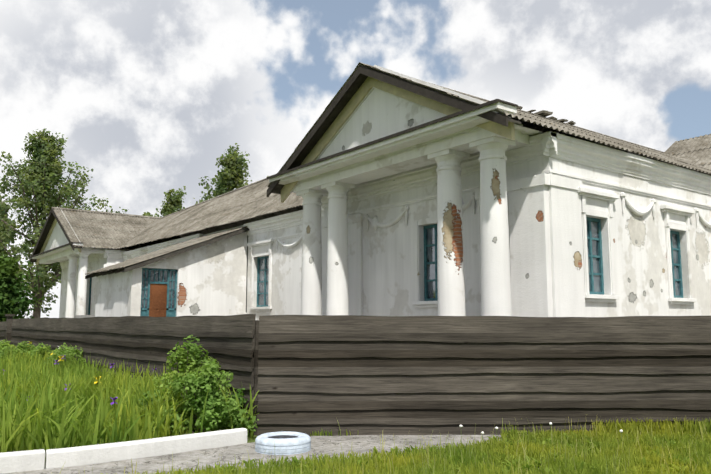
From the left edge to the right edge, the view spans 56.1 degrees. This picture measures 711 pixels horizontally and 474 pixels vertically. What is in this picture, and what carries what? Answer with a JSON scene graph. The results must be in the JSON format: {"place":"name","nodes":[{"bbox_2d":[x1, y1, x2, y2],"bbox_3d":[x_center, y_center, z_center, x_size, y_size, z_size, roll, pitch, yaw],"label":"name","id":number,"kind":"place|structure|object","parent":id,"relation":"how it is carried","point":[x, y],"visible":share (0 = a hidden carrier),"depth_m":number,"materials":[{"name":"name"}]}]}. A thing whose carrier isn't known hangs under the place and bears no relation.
{"place":"outdoors","nodes":[
{"label":"outdoors","id":0,"kind":"place"},
{"bbox_2d":[0,411,255,450],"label":"bed grass","id":1,"kind":"structure","parent":0,"point":[123,433],"depth_m":8.90,"materials":[{"name":"green plant"}]},
{"bbox_2d":[3,434,527,473],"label":"path","id":2,"kind":"structure","parent":0,"point":[360,444],"depth_m":8.26,"materials":[{"name":"concrete"}]},
{"bbox_2d":[65,136,515,317],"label":"portico columns","id":3,"kind":"structure","parent":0,"point":[496,300],"depth_m":14.94,"materials":[{"name":"white paint"}]},
{"bbox_2d":[0,0,710,317],"label":"sky","id":4,"kind":"structure","parent":0,"point":[146,95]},
{"bbox_2d":[33,416,710,473],"bbox_3d":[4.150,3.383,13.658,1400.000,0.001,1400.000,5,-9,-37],"label":"ground","id":5,"kind":"structure","parent":0,"point":[249,440],"depth_m":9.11,"materials":[{"name":"green plant"}]},
{"bbox_2d":[0,322,5,343],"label":"fence","id":6,"kind":"object","parent":5,"relation":"on","point":[2,329],"visible":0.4,"depth_m":24.77,"materials":[{"name":"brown wood"}]},
{"bbox_2d":[0,340,15,361],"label":"shrub","id":7,"kind":"object","parent":5,"relation":"on","point":[6,343],"depth_m":21.76,"materials":[{"name":"green plant"}]},
{"bbox_2d":[0,183,18,240],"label":"tree","id":8,"kind":"object","parent":5,"relation":"on","point":[2,208],"depth_m":71.00,"materials":[{"name":"green plant"}]},
{"bbox_2d":[5,314,14,348],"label":"fence posts","id":9,"kind":"object","parent":5,"relation":"on","point":[9,321],"visible":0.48,"depth_m":24.04,"materials":[{"name":"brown wood"}]},
{"bbox_2d":[0,203,21,282],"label":"tree line","id":10,"kind":"object","parent":5,"relation":"on","point":[6,218],"depth_m":93.05,"materials":[{"name":"green plant"}]},
{"bbox_2d":[0,341,34,361],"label":"shrub","id":11,"kind":"object","parent":5,"relation":"on","point":[26,345],"depth_m":19.70,"materials":[{"name":"green plant"}]},
{"bbox_2d":[0,252,44,321],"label":"small tree","id":12,"kind":"object","parent":5,"relation":"on","point":[11,295],"depth_m":32.21,"materials":[{"name":"green plant"}]},
{"bbox_2d":[28,343,54,360],"bbox_3d":[-8.669,3.440,18.309,1.360,1.066,1.447,5,-9,-37],"label":"shrub","id":13,"kind":"object","parent":5,"relation":"on","point":[41,349],"depth_m":18.23,"materials":[{"name":"green plant"}]},
{"bbox_2d":[0,128,128,317],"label":"poplar tree","id":14,"kind":"object","parent":5,"relation":"on","point":[43,152],"depth_m":58.29,"materials":[{"name":"green plant"}]},
{"bbox_2d":[44,343,84,367],"bbox_3d":[-7.181,3.183,16.466,1.640,1.136,1.291,5,-9,-37],"label":"shrub","id":15,"kind":"object","parent":5,"relation":"on","point":[59,352],"depth_m":16.34,"materials":[{"name":"green plant"}]},
{"bbox_2d":[75,315,94,317],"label":"terrace slab","id":16,"kind":"structure","parent":5,"relation":"on","point":[81,316],"depth_m":31.56,"materials":[{"name":"concrete"}]},
{"bbox_2d":[53,353,154,419],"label":"flower stalks","id":17,"kind":"object","parent":5,"relation":"on","point":[112,370],"visible":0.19,"depth_m":12.43,"materials":[{"name":"green plant"}]},
{"bbox_2d":[29,341,100,382],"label":"flowers","id":18,"kind":"object","parent":17,"relation":"attached to","point":[60,357],"visible":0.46,"depth_m":14.68,"materials":[{"name":"yellow plant"}]},
{"bbox_2d":[3,355,155,404],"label":"flowers","id":19,"kind":"object","parent":17,"relation":"attached to","point":[114,399],"visible":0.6,"depth_m":11.42,"materials":[{"name":"plant"}]},
{"bbox_2d":[0,428,247,473],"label":"kerb","id":20,"kind":"structure","parent":5,"relation":"on","point":[21,461],"depth_m":7.88,"materials":[{"name":"white concrete"}]},
{"bbox_2d":[0,348,258,455],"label":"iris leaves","id":21,"kind":"object","parent":5,"relation":"on","point":[51,401],"visible":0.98,"depth_m":8.99,"materials":[{"name":"green plant"}]},
{"bbox_2d":[11,314,258,435],"bbox_3d":[-6.844,2.994,16.795,0.197,1.958,17.800,5,-9,-37],"label":"fence","id":22,"kind":"object","parent":5,"relation":"on","point":[230,343],"visible":0.52,"depth_m":12.92,"materials":[{"name":"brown wood"}]},
{"bbox_2d":[148,370,178,394],"bbox_3d":[-3.066,2.663,11.178,1.233,0.979,0.917,5,-9,-37],"label":"shrub","id":23,"kind":"object","parent":5,"relation":"on","point":[163,377],"visible":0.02,"depth_m":11.02,"materials":[{"name":"green plant"}]},
{"bbox_2d":[146,186,185,216],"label":"tree","id":24,"kind":"object","parent":5,"relation":"on","point":[174,204],"depth_m":67.47,"materials":[{"name":"green plant"}]},
{"bbox_2d":[138,334,230,428],"bbox_3d":[-2.528,2.206,10.078,1.370,1.452,1.244,5,-9,-37],"label":"shrub","id":25,"kind":"object","parent":5,"relation":"on","point":[195,351],"depth_m":10.10,"materials":[{"name":"green plant"}]},
{"bbox_2d":[151,358,258,437],"bbox_3d":[-2.153,2.315,9.443,1.464,1.163,1.295,5,-9,-37],"label":"shrub","id":26,"kind":"object","parent":5,"relation":"on","point":[217,415],"depth_m":9.26,"materials":[{"name":"green plant"}]},
{"bbox_2d":[194,143,267,204],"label":"tree","id":27,"kind":"object","parent":5,"relation":"on","point":[231,176],"depth_m":58.52,"materials":[{"name":"green plant"}]},
{"bbox_2d":[255,431,310,454],"bbox_3d":[-0.931,2.676,8.578,0.717,0.250,0.717,5,-9,-37],"label":"tyre planter","id":28,"kind":"object","parent":5,"relation":"on","point":[284,443],"visible":0.9,"depth_m":8.32,"materials":[{"name":"white rubber"}]},
{"bbox_2d":[257,315,710,435],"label":"fence","id":29,"kind":"object","parent":5,"relation":"on","point":[397,375],"visible":0.96,"depth_m":9.80,"materials":[{"name":"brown wood"}]},
{"bbox_2d":[592,417,710,436],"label":"grass","id":30,"kind":"structure","parent":5,"relation":"on","point":[634,426],"depth_m":9.63,"materials":[{"name":"green plant"}]},
{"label":"dandelion stalks","id":31,"kind":"object","parent":5,"relation":"on","visible":0},
{"bbox_2d":[459,422,622,433],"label":"dandelion clocks","id":32,"kind":"object","parent":31,"relation":"attached to","point":[550,423],"visible":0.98,"depth_m":8.76,"materials":[{"name":"white plant"}]},
{"bbox_2d":[59,157,710,319],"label":"manor walls","id":33,"kind":"structure","parent":0,"point":[211,279],"depth_m":18.02,"materials":[{"name":"white paint"}]},
{"bbox_2d":[90,235,247,311],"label":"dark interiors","id":34,"kind":"object","parent":33,"relation":"on","point":[246,278],"visible":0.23,"depth_m":26.84,"materials":[{"name":"black"}]},
{"bbox_2d":[29,65,544,278],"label":"roof trim","id":35,"kind":"structure","parent":33,"relation":"attached to","point":[370,125],"depth_m":16.90,"materials":[{"name":"white paint"}]},
{"bbox_2d":[31,62,710,274],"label":"manor roof sheets","id":36,"kind":"object","parent":33,"relation":"on","point":[249,203],"visible":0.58,"depth_m":30.04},
{"bbox_2d":[88,217,682,316],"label":"window panes","id":37,"kind":"structure","parent":33,"relation":"attached to","point":[170,312],"depth_m":17.41,"materials":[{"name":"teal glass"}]},
{"bbox_2d":[149,283,166,316],"bbox_3d":[-7.292,2.733,24.553,0.660,2.020,0.064,5,-9,-37],"label":"door","id":38,"kind":"structure","parent":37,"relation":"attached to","point":[158,300],"depth_m":24.59,"materials":[{"name":"brown wood"}]},
{"bbox_2d":[142,221,679,307],"bbox_3d":[1.106,1.113,20.442,6.966,1.965,19.417,16,-17,-65],"label":"window glass","id":39,"kind":"object","parent":37,"relation":"in","point":[431,256],"visible":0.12,"depth_m":17.39,"materials":[{"name":"teal glass"}]},
{"bbox_2d":[60,131,710,316],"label":"manor mouldings","id":40,"kind":"structure","parent":33,"relation":"attached to","point":[549,210],"depth_m":15.26,"materials":[{"name":"white paint"}]}
]}

